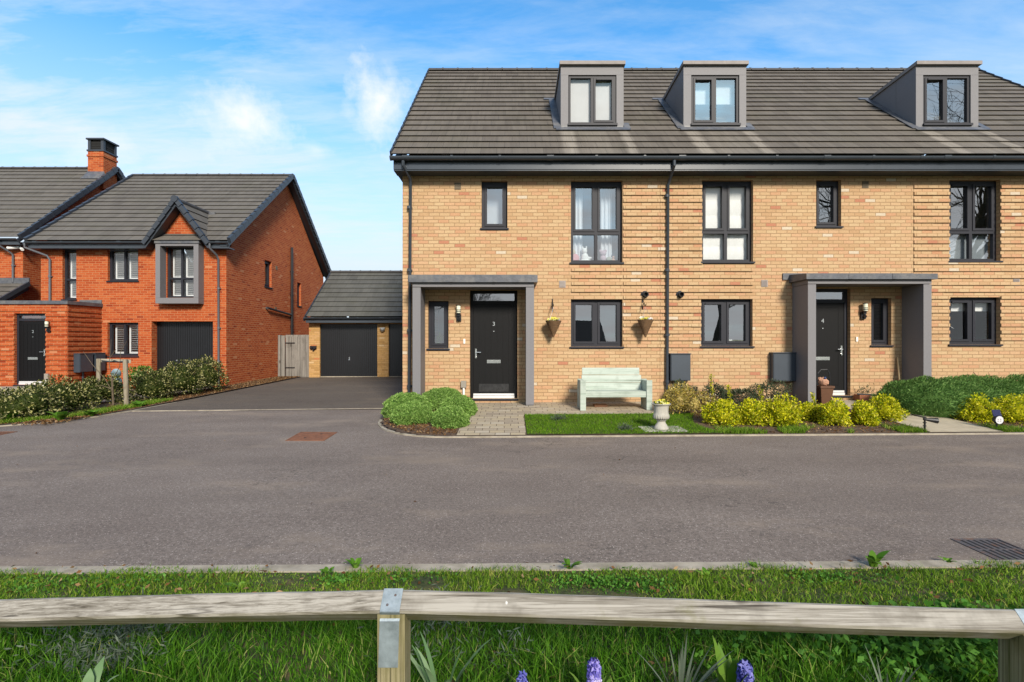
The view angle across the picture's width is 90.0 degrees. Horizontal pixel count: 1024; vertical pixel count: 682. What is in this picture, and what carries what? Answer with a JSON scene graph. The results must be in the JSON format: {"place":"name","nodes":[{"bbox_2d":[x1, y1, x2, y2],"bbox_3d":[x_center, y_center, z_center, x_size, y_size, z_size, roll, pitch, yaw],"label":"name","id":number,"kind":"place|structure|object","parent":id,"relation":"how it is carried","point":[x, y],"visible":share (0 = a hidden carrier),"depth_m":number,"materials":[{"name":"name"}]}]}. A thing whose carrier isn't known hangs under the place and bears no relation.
{"place":"outdoors","nodes":[
{"label":"outdoors","id":0,"kind":"place"},
{"bbox_2d":[0,376,299,424],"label":"garden bed","id":1,"kind":"object","parent":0,"point":[103,404],"visible":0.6,"depth_m":12.37,"materials":[{"name":"soil"}]},
{"bbox_2d":[0,384,66,418],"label":"variegated shrub","id":2,"kind":"object","parent":1,"relation":"on","point":[32,401],"visible":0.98,"depth_m":10.01,"materials":[{"name":"green plant"}]},
{"bbox_2d":[22,374,102,414],"bbox_3d":[-9.863,1.164,11.196,1.413,0.909,1.634,0,0,0],"label":"variegated shrub","id":3,"kind":"object","parent":1,"relation":"on","point":[75,395],"visible":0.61,"depth_m":11.17,"materials":[{"name":"green plant"}]},
{"bbox_2d":[0,398,173,423],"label":"grass","id":4,"kind":"structure","parent":1,"relation":"on","point":[102,410],"depth_m":10.82,"materials":[{"name":"green plant"}]},
{"bbox_2d":[79,373,123,403],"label":"variegated shrub","id":5,"kind":"object","parent":1,"relation":"on","point":[105,392],"visible":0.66,"depth_m":12.39,"materials":[{"name":"green plant"}]},
{"bbox_2d":[83,341,126,404],"bbox_3d":[-9.703,0.751,12.166,1.221,1.604,0.144,0,0,6],"label":"sapling","id":6,"kind":"object","parent":1,"relation":"on","point":[112,388],"visible":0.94,"depth_m":12.15,"materials":[{"name":"brown plant"}]},
{"bbox_2d":[96,359,130,403],"bbox_3d":[-9.550,1.041,12.223,1.235,1.225,0.154,0,0,22],"label":"tree stake","id":7,"kind":"object","parent":1,"relation":"on","point":[125,362],"visible":0.77,"depth_m":12.00,"materials":[{"name":"beige wood"}]},
{"bbox_2d":[128,365,151,385],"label":"green bush","id":8,"kind":"object","parent":1,"relation":"on","point":[139,366],"visible":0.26,"depth_m":15.17,"materials":[{"name":"green plant"}]},
{"bbox_2d":[1,376,298,425],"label":"leaf litter","id":9,"kind":"object","parent":1,"relation":"on","point":[209,391],"visible":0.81,"depth_m":13.80,"materials":[{"name":"plant"}]},
{"bbox_2d":[49,411,70,419],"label":"weed","id":10,"kind":"object","parent":9,"relation":"on","point":[60,415],"visible":0.93,"depth_m":9.82,"materials":[{"name":"green plant"}]},
{"bbox_2d":[128,366,179,400],"bbox_3d":[-9.321,1.103,13.197,1.129,0.917,1.330,0,0,0],"label":"variegated shrub","id":11,"kind":"object","parent":1,"relation":"on","point":[152,384],"visible":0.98,"depth_m":13.08,"materials":[{"name":"green plant"}]},
{"bbox_2d":[155,358,209,396],"bbox_3d":[-9.220,1.022,14.181,1.470,1.132,1.477,0,0,29],"label":"variegated shrub","id":12,"kind":"object","parent":1,"relation":"on","point":[184,378],"visible":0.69,"depth_m":14.08,"materials":[{"name":"green plant"}]},
{"bbox_2d":[186,354,230,391],"bbox_3d":[-9.168,0.952,15.185,1.380,1.147,1.287,0,0,0],"label":"variegated shrub","id":13,"kind":"object","parent":1,"relation":"on","point":[213,373],"visible":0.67,"depth_m":15.09,"materials":[{"name":"green plant"}]},
{"bbox_2d":[136,377,402,410],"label":"driveway","id":14,"kind":"structure","parent":0,"point":[316,393],"depth_m":13.99,"materials":[{"name":"grey asphalt"}]},
{"bbox_2d":[457,402,525,434],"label":"path","id":15,"kind":"structure","parent":0,"point":[506,418],"depth_m":9.08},
{"bbox_2d":[0,378,1023,565],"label":"road","id":16,"kind":"structure","parent":0,"point":[146,488],"depth_m":4.99,"materials":[{"name":"grey asphalt"}]},
{"bbox_2d":[278,335,308,377],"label":"timber gate","id":17,"kind":"structure","parent":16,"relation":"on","point":[297,355],"depth_m":20.75,"materials":[{"name":"beige wood"}]},
{"bbox_2d":[285,432,336,440],"bbox_3d":[-3.196,1.528,8.172,0.676,0.030,0.768,0,0,0],"label":"manhole cover","id":18,"kind":"object","parent":16,"relation":"on","point":[311,436],"visible":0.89,"depth_m":8.12,"materials":[{"name":"metal"}]},
{"bbox_2d":[950,538,1023,559],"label":"gully grate","id":19,"kind":"object","parent":16,"relation":"on","point":[995,548],"visible":0.92,"depth_m":3.65,"materials":[{"name":"grey metal"}]},
{"bbox_2d":[0,565,1023,681],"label":"verge","id":20,"kind":"structure","parent":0,"point":[425,584],"depth_m":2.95,"materials":[{"name":"green plant"}]},
{"bbox_2d":[82,656,117,681],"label":"broad leaf clump","id":21,"kind":"object","parent":20,"relation":"on","point":[94,675],"visible":1,"depth_m":2.05,"materials":[{"name":"green plant"}]},
{"bbox_2d":[225,581,250,590],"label":"weed","id":22,"kind":"object","parent":20,"relation":"on","point":[238,585],"visible":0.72,"depth_m":3.09,"materials":[{"name":"green plant"}]},
{"bbox_2d":[0,566,551,681],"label":"ground cover","id":23,"kind":"object","parent":20,"relation":"on","point":[110,650],"visible":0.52,"depth_m":2.33,"materials":[{"name":"green plant"}]},
{"bbox_2d":[411,632,491,681],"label":"daffodil clump","id":24,"kind":"object","parent":20,"relation":"on","point":[426,674],"visible":0.88,"depth_m":2.01,"materials":[{"name":"green plant"}]},
{"bbox_2d":[0,588,1023,681],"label":"knee rail fence","id":25,"kind":"object","parent":20,"relation":"on","point":[393,612],"visible":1,"depth_m":1.88,"materials":[{"name":"wood"}]},
{"bbox_2d":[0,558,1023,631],"bbox_3d":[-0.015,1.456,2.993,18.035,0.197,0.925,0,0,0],"label":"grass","id":26,"kind":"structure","parent":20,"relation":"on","point":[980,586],"depth_m":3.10,"materials":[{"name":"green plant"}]},
{"bbox_2d":[6,560,1023,681],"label":"leaf litter","id":27,"kind":"object","parent":20,"relation":"on","point":[536,579],"visible":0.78,"depth_m":3.07,"materials":[{"name":"brown plant"}]},
{"bbox_2d":[516,670,527,681],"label":"hyacinth","id":28,"kind":"object","parent":20,"relation":"on","point":[521,677],"visible":1,"depth_m":1.96,"materials":[{"name":"purple plant"}]},
{"bbox_2d":[570,657,612,681],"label":"hyacinth","id":29,"kind":"object","parent":20,"relation":"on","point":[592,670],"visible":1,"depth_m":1.97,"materials":[{"name":"purple plant"}]},
{"bbox_2d":[635,631,731,681],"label":"lavender clump","id":30,"kind":"object","parent":20,"relation":"on","point":[681,669],"visible":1,"depth_m":2.04,"materials":[{"name":"plant"}]},
{"bbox_2d":[712,635,754,681],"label":"hyacinth","id":31,"kind":"object","parent":20,"relation":"on","point":[734,670],"visible":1,"depth_m":2.02,"materials":[{"name":"green plant"}]},
{"bbox_2d":[662,575,1023,681],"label":"ground cover","id":32,"kind":"object","parent":20,"relation":"on","point":[908,648],"visible":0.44,"depth_m":2.27,"materials":[{"name":"green plant"}]},
{"bbox_2d":[859,646,918,681],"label":"lavender clump","id":33,"kind":"object","parent":20,"relation":"on","point":[902,677],"visible":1,"depth_m":2.02,"materials":[{"name":"green plant"}]},
{"bbox_2d":[0,0,1023,316],"label":"sky","id":34,"kind":"structure","parent":0,"point":[320,92],"materials":[{"name":"blue"}]},
{"bbox_2d":[522,402,685,414],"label":"path","id":35,"kind":"structure","parent":0,"point":[550,408],"depth_m":10.15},
{"bbox_2d":[577,368,651,410],"bbox_3d":[2.026,0.949,10.201,1.396,0.809,0.521,0,0,0],"label":"garden bench","id":36,"kind":"object","parent":35,"relation":"on","point":[611,382],"visible":0.97,"depth_m":10.35,"materials":[{"name":"white wood"}]},
{"bbox_2d":[380,401,1023,435],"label":"garden bed","id":37,"kind":"object","parent":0,"point":[771,428],"visible":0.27,"depth_m":8.33,"materials":[{"name":"soil"}]},
{"bbox_2d":[380,392,433,417],"bbox_3d":[-2.049,1.249,9.978,1.039,0.531,0.928,0,0,0],"label":"rounded shrub","id":38,"kind":"object","parent":37,"relation":"on","point":[393,401],"visible":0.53,"depth_m":9.83,"materials":[{"name":"green plant"}]},
{"bbox_2d":[389,400,432,425],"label":"rounded shrub","id":39,"kind":"object","parent":37,"relation":"on","point":[410,412],"visible":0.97,"depth_m":8.94,"materials":[{"name":"green plant"}]},
{"bbox_2d":[384,410,456,434],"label":"mulch","id":40,"kind":"object","parent":37,"relation":"on","point":[421,427],"visible":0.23,"depth_m":8.51,"materials":[{"name":"brown plant"}]},
{"bbox_2d":[422,387,460,410],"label":"rounded shrub","id":41,"kind":"object","parent":37,"relation":"on","point":[436,397],"visible":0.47,"depth_m":10.28,"materials":[{"name":"green plant"}]},
{"bbox_2d":[431,404,470,428],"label":"rounded shrub","id":42,"kind":"object","parent":37,"relation":"on","point":[453,416],"visible":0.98,"depth_m":8.56,"materials":[{"name":"green plant"}]},
{"bbox_2d":[439,394,477,415],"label":"rounded shrub","id":43,"kind":"object","parent":37,"relation":"on","point":[468,405],"visible":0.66,"depth_m":9.53,"materials":[{"name":"green plant"}]},
{"bbox_2d":[523,412,721,434],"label":"lawn","id":44,"kind":"structure","parent":37,"relation":"on","point":[532,424],"depth_m":8.63,"materials":[{"name":"plant"}]},
{"bbox_2d":[660,381,716,415],"bbox_3d":[3.225,1.086,9.518,1.102,0.687,0.758,0,0,36],"label":"pale shrub","id":45,"kind":"object","parent":37,"relation":"on","point":[684,400],"visible":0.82,"depth_m":9.44,"materials":[{"name":"yellow plant"}]},
{"bbox_2d":[701,380,730,404],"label":"shrub","id":46,"kind":"object","parent":37,"relation":"on","point":[722,392],"visible":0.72,"depth_m":10.53,"materials":[{"name":"green plant"}]},
{"bbox_2d":[700,398,745,426],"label":"golden shrub","id":47,"kind":"object","parent":37,"relation":"on","point":[728,412],"visible":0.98,"depth_m":8.61,"materials":[{"name":"yellow plant"}]},
{"bbox_2d":[724,387,757,405],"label":"shrub","id":48,"kind":"object","parent":37,"relation":"on","point":[735,392],"visible":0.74,"depth_m":10.41,"materials":[{"name":"green plant"}]},
{"bbox_2d":[733,397,771,426],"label":"golden shrub","id":49,"kind":"object","parent":37,"relation":"on","point":[751,411],"visible":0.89,"depth_m":8.60,"materials":[{"name":"yellow plant"}]},
{"bbox_2d":[749,378,793,404],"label":"shrub","id":50,"kind":"object","parent":37,"relation":"on","point":[770,388],"visible":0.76,"depth_m":10.44,"materials":[{"name":"grey plant"}]},
{"bbox_2d":[763,391,806,426],"bbox_3d":[4.549,1.179,8.563,0.632,0.672,0.701,0,0,40],"label":"golden shrub","id":51,"kind":"object","parent":37,"relation":"on","point":[786,411],"visible":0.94,"depth_m":8.46,"materials":[{"name":"yellow plant"}]},
{"bbox_2d":[798,401,817,421],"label":"golden shrub","id":52,"kind":"object","parent":37,"relation":"on","point":[810,412],"visible":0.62,"depth_m":8.89,"materials":[{"name":"yellow plant"}]},
{"bbox_2d":[816,369,834,403],"bbox_3d":[6.450,0.935,10.600,0.304,0.711,0.290,0,0,0],"label":"food caddy","id":53,"kind":"object","parent":37,"relation":"on","point":[824,394],"visible":0.84,"depth_m":10.49,"materials":[{"name":"brown plastic"}]},
{"bbox_2d":[818,377,828,385],"bbox_3d":[6.442,0.842,10.595,0.192,0.202,0.195,0,0,-45],"label":"rubbish bag","id":54,"kind":"object","parent":53,"relation":"on","point":[822,381],"visible":0.95,"depth_m":10.54,"materials":[{"name":"plastic"}]},
{"bbox_2d":[815,397,855,426],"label":"golden shrub","id":55,"kind":"object","parent":37,"relation":"on","point":[831,412],"visible":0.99,"depth_m":8.53,"materials":[{"name":"yellow plant"}]},
{"bbox_2d":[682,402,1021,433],"bbox_3d":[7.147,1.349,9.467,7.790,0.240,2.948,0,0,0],"label":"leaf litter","id":56,"kind":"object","parent":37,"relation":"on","point":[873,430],"visible":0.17,"depth_m":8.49,"materials":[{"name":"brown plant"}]},
{"bbox_2d":[709,420,1015,433],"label":"grass","id":57,"kind":"structure","parent":37,"relation":"on","point":[904,428],"depth_m":8.11,"materials":[{"name":"green plant"}]},
{"bbox_2d":[850,399,881,426],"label":"golden shrub","id":58,"kind":"object","parent":37,"relation":"on","point":[867,416],"visible":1,"depth_m":8.54,"materials":[{"name":"yellow plant"}]},
{"bbox_2d":[869,393,909,421],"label":"golden shrub","id":59,"kind":"object","parent":37,"relation":"on","point":[889,408],"visible":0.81,"depth_m":8.85,"materials":[{"name":"yellow plant"}]},
{"bbox_2d":[911,414,938,430],"bbox_3d":[6.506,1.294,8.061,0.356,0.274,0.115,0,0,6],"label":"solar spotlight","id":60,"kind":"object","parent":37,"relation":"on","point":[933,420],"visible":1,"depth_m":8.03,"materials":[{"name":"black plastic"}]},
{"bbox_2d":[868,375,1004,418],"bbox_3d":[8.061,1.157,9.783,2.089,1.039,2.106,0,0,0],"label":"juniper","id":61,"kind":"object","parent":37,"relation":"on","point":[925,395],"visible":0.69,"depth_m":9.27,"materials":[{"name":"green plant"}]},
{"bbox_2d":[950,392,1001,423],"bbox_3d":[8.023,1.173,8.849,0.682,0.567,0.722,0,0,0],"label":"golden shrub","id":62,"kind":"object","parent":37,"relation":"on","point":[979,411],"visible":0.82,"depth_m":8.76,"materials":[{"name":"yellow plant"}]},
{"bbox_2d":[943,374,1023,399],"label":"juniper","id":63,"kind":"object","parent":37,"relation":"on","point":[1004,387],"visible":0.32,"depth_m":9.71,"materials":[{"name":"green plant"}]},
{"bbox_2d":[967,420,1023,431],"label":"grass","id":64,"kind":"structure","parent":37,"relation":"on","point":[1020,429],"depth_m":8.18,"materials":[{"name":"green plant"}]},
{"bbox_2d":[991,410,1002,428],"bbox_3d":[7.763,1.259,8.190,0.143,0.314,0.090,0,0,0],"label":"solar spike light","id":65,"kind":"object","parent":37,"relation":"on","point":[997,418],"visible":0.99,"depth_m":8.18,"materials":[{"name":"white plastic"}]},
{"bbox_2d":[988,393,1023,425],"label":"golden shrub","id":66,"kind":"object","parent":37,"relation":"on","point":[1012,410],"visible":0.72,"depth_m":8.68,"materials":[{"name":"yellow plant"}]},
{"bbox_2d":[1002,373,1023,385],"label":"juniper","id":67,"kind":"object","parent":37,"relation":"on","point":[1018,377],"visible":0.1,"depth_m":10.33,"materials":[{"name":"green plant"}]},
{"bbox_2d":[835,400,1003,431],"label":"path","id":68,"kind":"structure","parent":0,"point":[944,424],"depth_m":8.51,"materials":[{"name":"beige concrete"}]},
{"bbox_2d":[854,383,873,400],"bbox_3d":[7.556,1.093,10.946,0.435,0.396,0.208,0,0,0],"label":"planter trough","id":69,"kind":"object","parent":68,"relation":"on","point":[861,396],"visible":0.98,"depth_m":10.87,"materials":[{"name":"ceramic"}]},
{"bbox_3d":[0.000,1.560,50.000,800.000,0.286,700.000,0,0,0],"label":"ground","id":70,"kind":"structure","parent":0,"visible":0},
{"bbox_2d":[0,138,125,317],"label":"neighbour house","id":71,"kind":"structure","parent":70,"relation":"on","point":[33,199],"depth_m":19.62,"materials":[{"name":"red brick"}]},
{"bbox_2d":[0,401,178,426],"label":"kerb","id":72,"kind":"structure","parent":70,"relation":"on","point":[92,416],"depth_m":10.68,"materials":[{"name":"concrete"}]},
{"bbox_2d":[0,173,331,394],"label":"detached house","id":73,"kind":"structure","parent":70,"relation":"on","point":[234,289],"depth_m":17.11,"materials":[{"name":"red brick"}]},
{"bbox_2d":[13,313,45,385],"bbox_3d":[-14.684,0.266,15.660,0.999,2.216,0.180,0,0,0],"label":"door","id":74,"kind":"structure","parent":73,"relation":"in","point":[31,332],"depth_m":15.70,"materials":[{"name":"black wood"}]},
{"bbox_2d":[61,250,76,300],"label":"window","id":75,"kind":"structure","parent":73,"relation":"in","point":[73,258],"depth_m":17.06,"materials":[{"name":"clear glass"}]},
{"bbox_2d":[106,250,138,281],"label":"window","id":76,"kind":"structure","parent":73,"relation":"in","point":[120,264],"depth_m":17.12,"materials":[{"name":"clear glass"}]},
{"bbox_2d":[106,323,138,357],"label":"window","id":77,"kind":"structure","parent":73,"relation":"in","point":[124,354],"depth_m":17.06,"materials":[{"name":"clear glass"}]},
{"bbox_2d":[168,247,193,297],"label":"window","id":78,"kind":"structure","parent":73,"relation":"in","point":[177,257],"depth_m":17.10,"materials":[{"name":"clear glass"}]},
{"bbox_2d":[157,322,212,387],"bbox_3d":[-10.884,0.485,17.183,2.028,2.271,0.055,0,0,0],"label":"garage door","id":79,"kind":"structure","parent":73,"relation":"in","point":[176,341],"depth_m":17.18,"materials":[{"name":"black metal"}]},
{"bbox_2d":[264,261,272,288],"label":"window","id":80,"kind":"structure","parent":73,"relation":"in","point":[266,262],"depth_m":19.97,"materials":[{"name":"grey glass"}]},
{"bbox_2d":[132,408,383,411],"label":"kerb","id":81,"kind":"structure","parent":70,"relation":"on","point":[248,409],"depth_m":11.39,"materials":[{"name":"concrete"}]},
{"bbox_2d":[303,270,402,376],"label":"double garage","id":82,"kind":"structure","parent":70,"relation":"on","point":[364,338],"depth_m":20.51,"materials":[{"name":"brick"}]},
{"bbox_2d":[321,324,376,375],"bbox_3d":[-6.513,0.380,20.508,2.295,2.120,0.084,0,0,0],"label":"garage door","id":83,"kind":"structure","parent":82,"relation":"in","point":[346,349],"depth_m":20.51,"materials":[{"name":"black metal"}]},
{"bbox_2d":[389,324,402,375],"bbox_3d":[-3.820,0.380,20.525,2.200,2.120,0.050,0,0,0],"label":"garage door","id":84,"kind":"structure","parent":82,"relation":"in","point":[395,330],"depth_m":20.51,"materials":[{"name":"black metal"}]},
{"bbox_2d":[0,560,1023,573],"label":"kerb","id":85,"kind":"structure","parent":70,"relation":"on","point":[302,568],"depth_m":3.37,"materials":[{"name":"concrete"}]},
{"bbox_2d":[344,557,361,567],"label":"weed","id":86,"kind":"object","parent":85,"relation":"on","point":[356,563],"visible":1,"depth_m":3.39,"materials":[{"name":"green plant"}]},
{"bbox_2d":[561,558,581,568],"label":"weed","id":87,"kind":"object","parent":85,"relation":"on","point":[567,562],"visible":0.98,"depth_m":3.33,"materials":[{"name":"green plant"}]},
{"bbox_2d":[865,550,890,566],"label":"weed","id":88,"kind":"object","parent":85,"relation":"on","point":[873,559],"visible":1,"depth_m":3.33,"materials":[{"name":"green plant"}]},
{"bbox_2d":[389,60,675,405],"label":"terraced house","id":89,"kind":"structure","parent":70,"relation":"on","point":[526,164],"depth_m":11.10,"materials":[{"name":"brick"}]},
{"bbox_2d":[426,301,449,350],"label":"window","id":90,"kind":"structure","parent":89,"relation":"in","point":[431,303],"depth_m":11.20,"materials":[{"name":"grey glass"}]},
{"bbox_2d":[470,291,517,400],"bbox_3d":[-0.398,0.092,11.170,1.070,2.393,0.200,0,0,0],"label":"door","id":91,"kind":"structure","parent":89,"relation":"in","point":[493,324],"depth_m":11.22,"materials":[{"name":"black wood"}]},
{"bbox_2d":[480,182,508,229],"bbox_3d":[-0.380,-2.936,11.292,0.621,1.077,0.455,0,0,0],"label":"window","id":92,"kind":"structure","parent":89,"relation":"in","point":[494,201],"depth_m":11.20,"materials":[{"name":"grey glass"}]},
{"bbox_2d":[546,307,560,336],"bbox_3d":[0.880,-0.398,10.860,0.345,0.634,0.345,0,0,0],"label":"hanging basket","id":93,"kind":"object","parent":89,"relation":"hanging from","point":[553,326],"visible":1,"depth_m":10.77,"materials":[{"name":"wicker"}]},
{"bbox_2d":[581,246,591,259],"bbox_3d":[1.633,-1.914,11.347,0.257,0.390,0.175,0,0,28],"label":"plush toy","id":94,"kind":"object","parent":89,"relation":"in","point":[584,256],"visible":0.83,"depth_m":11.33,"materials":[{"name":"white fabric"}]},
{"bbox_2d":[569,182,623,264],"bbox_3d":[1.837,-2.567,11.275,1.181,1.826,0.420,0,0,0],"label":"window","id":95,"kind":"structure","parent":89,"relation":"in","point":[601,191],"depth_m":11.20,"materials":[{"name":"black glass"}]},
{"bbox_2d":[569,300,623,348],"bbox_3d":[1.837,-0.366,11.170,1.181,1.077,0.210,0,0,0],"label":"window","id":96,"kind":"structure","parent":89,"relation":"in","point":[595,343],"depth_m":11.19,"materials":[{"name":"grey glass"}]},
{"bbox_2d":[637,307,653,336],"bbox_3d":[2.829,-0.396,10.860,0.345,0.639,0.345,0,0,0],"label":"hanging basket","id":97,"kind":"object","parent":89,"relation":"hanging from","point":[645,325],"visible":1,"depth_m":10.77,"materials":[{"name":"wicker"}]},
{"bbox_2d":[378,415,1023,437],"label":"kerb","id":98,"kind":"structure","parent":70,"relation":"on","point":[391,431],"depth_m":7.95,"materials":[{"name":"concrete"}]},
{"bbox_2d":[605,60,937,402],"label":"terraced house","id":99,"kind":"structure","parent":70,"relation":"on","point":[778,271],"depth_m":11.10,"materials":[{"name":"brick"}]},
{"bbox_2d":[700,299,754,347],"bbox_3d":[4.656,-0.375,11.170,1.181,1.071,0.210,0,0,0],"label":"window","id":100,"kind":"structure","parent":99,"relation":"in","point":[724,342],"depth_m":11.19,"materials":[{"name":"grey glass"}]},
{"bbox_2d":[701,181,754,263],"bbox_3d":[4.673,-2.581,11.203,1.170,1.820,0.275,0,0,0],"label":"window","id":101,"kind":"structure","parent":99,"relation":"in","point":[726,205],"depth_m":11.33,"materials":[{"name":"black glass"}]},
{"bbox_2d":[815,181,843,228],"bbox_3d":[6.865,-2.966,11.170,0.604,1.060,0.210,0,0,0],"label":"window","id":102,"kind":"structure","parent":99,"relation":"in","point":[833,224],"depth_m":11.19,"materials":[{"name":"grey plastic"}]},
{"bbox_2d":[816,289,851,397],"bbox_3d":[6.804,0.042,11.170,1.106,2.360,0.200,0,0,0],"label":"door","id":103,"kind":"structure","parent":99,"relation":"in","point":[831,314],"depth_m":11.22,"materials":[{"name":"black wood"}]},
{"bbox_2d":[870,298,893,346],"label":"window","id":104,"kind":"structure","parent":99,"relation":"in","point":[883,342],"depth_m":11.19,"materials":[{"name":"grey plastic"}]},
{"bbox_2d":[764,60,1023,380],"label":"terraced house","id":105,"kind":"structure","parent":70,"relation":"on","point":[961,122],"depth_m":11.19,"materials":[{"name":"brick"}]},
{"bbox_2d":[948,298,1002,346],"bbox_3d":[10.034,-0.413,11.212,1.170,1.071,0.295,0,0,0],"label":"window","id":106,"kind":"structure","parent":105,"relation":"in","point":[969,306],"depth_m":11.20,"materials":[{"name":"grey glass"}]},
{"bbox_2d":[949,181,1002,261],"bbox_3d":[10.034,-2.592,11.212,1.170,1.809,0.295,0,0,0],"label":"window","id":107,"kind":"structure","parent":105,"relation":"in","point":[968,248],"depth_m":11.20,"materials":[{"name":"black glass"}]},
{"bbox_3d":[2.410,1.446,8.310,0.220,0.079,0.380,0,0,0],"label":"stone slab","id":108,"kind":"object","parent":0,"visible":0},
{"bbox_2d":[652,402,670,429],"bbox_3d":[2.410,1.213,8.270,0.303,0.412,0.303,0,0,0],"label":"garden urn","id":109,"kind":"object","parent":108,"relation":"on","point":[661,416],"visible":0.98,"depth_m":8.18,"materials":[{"name":"stone"}]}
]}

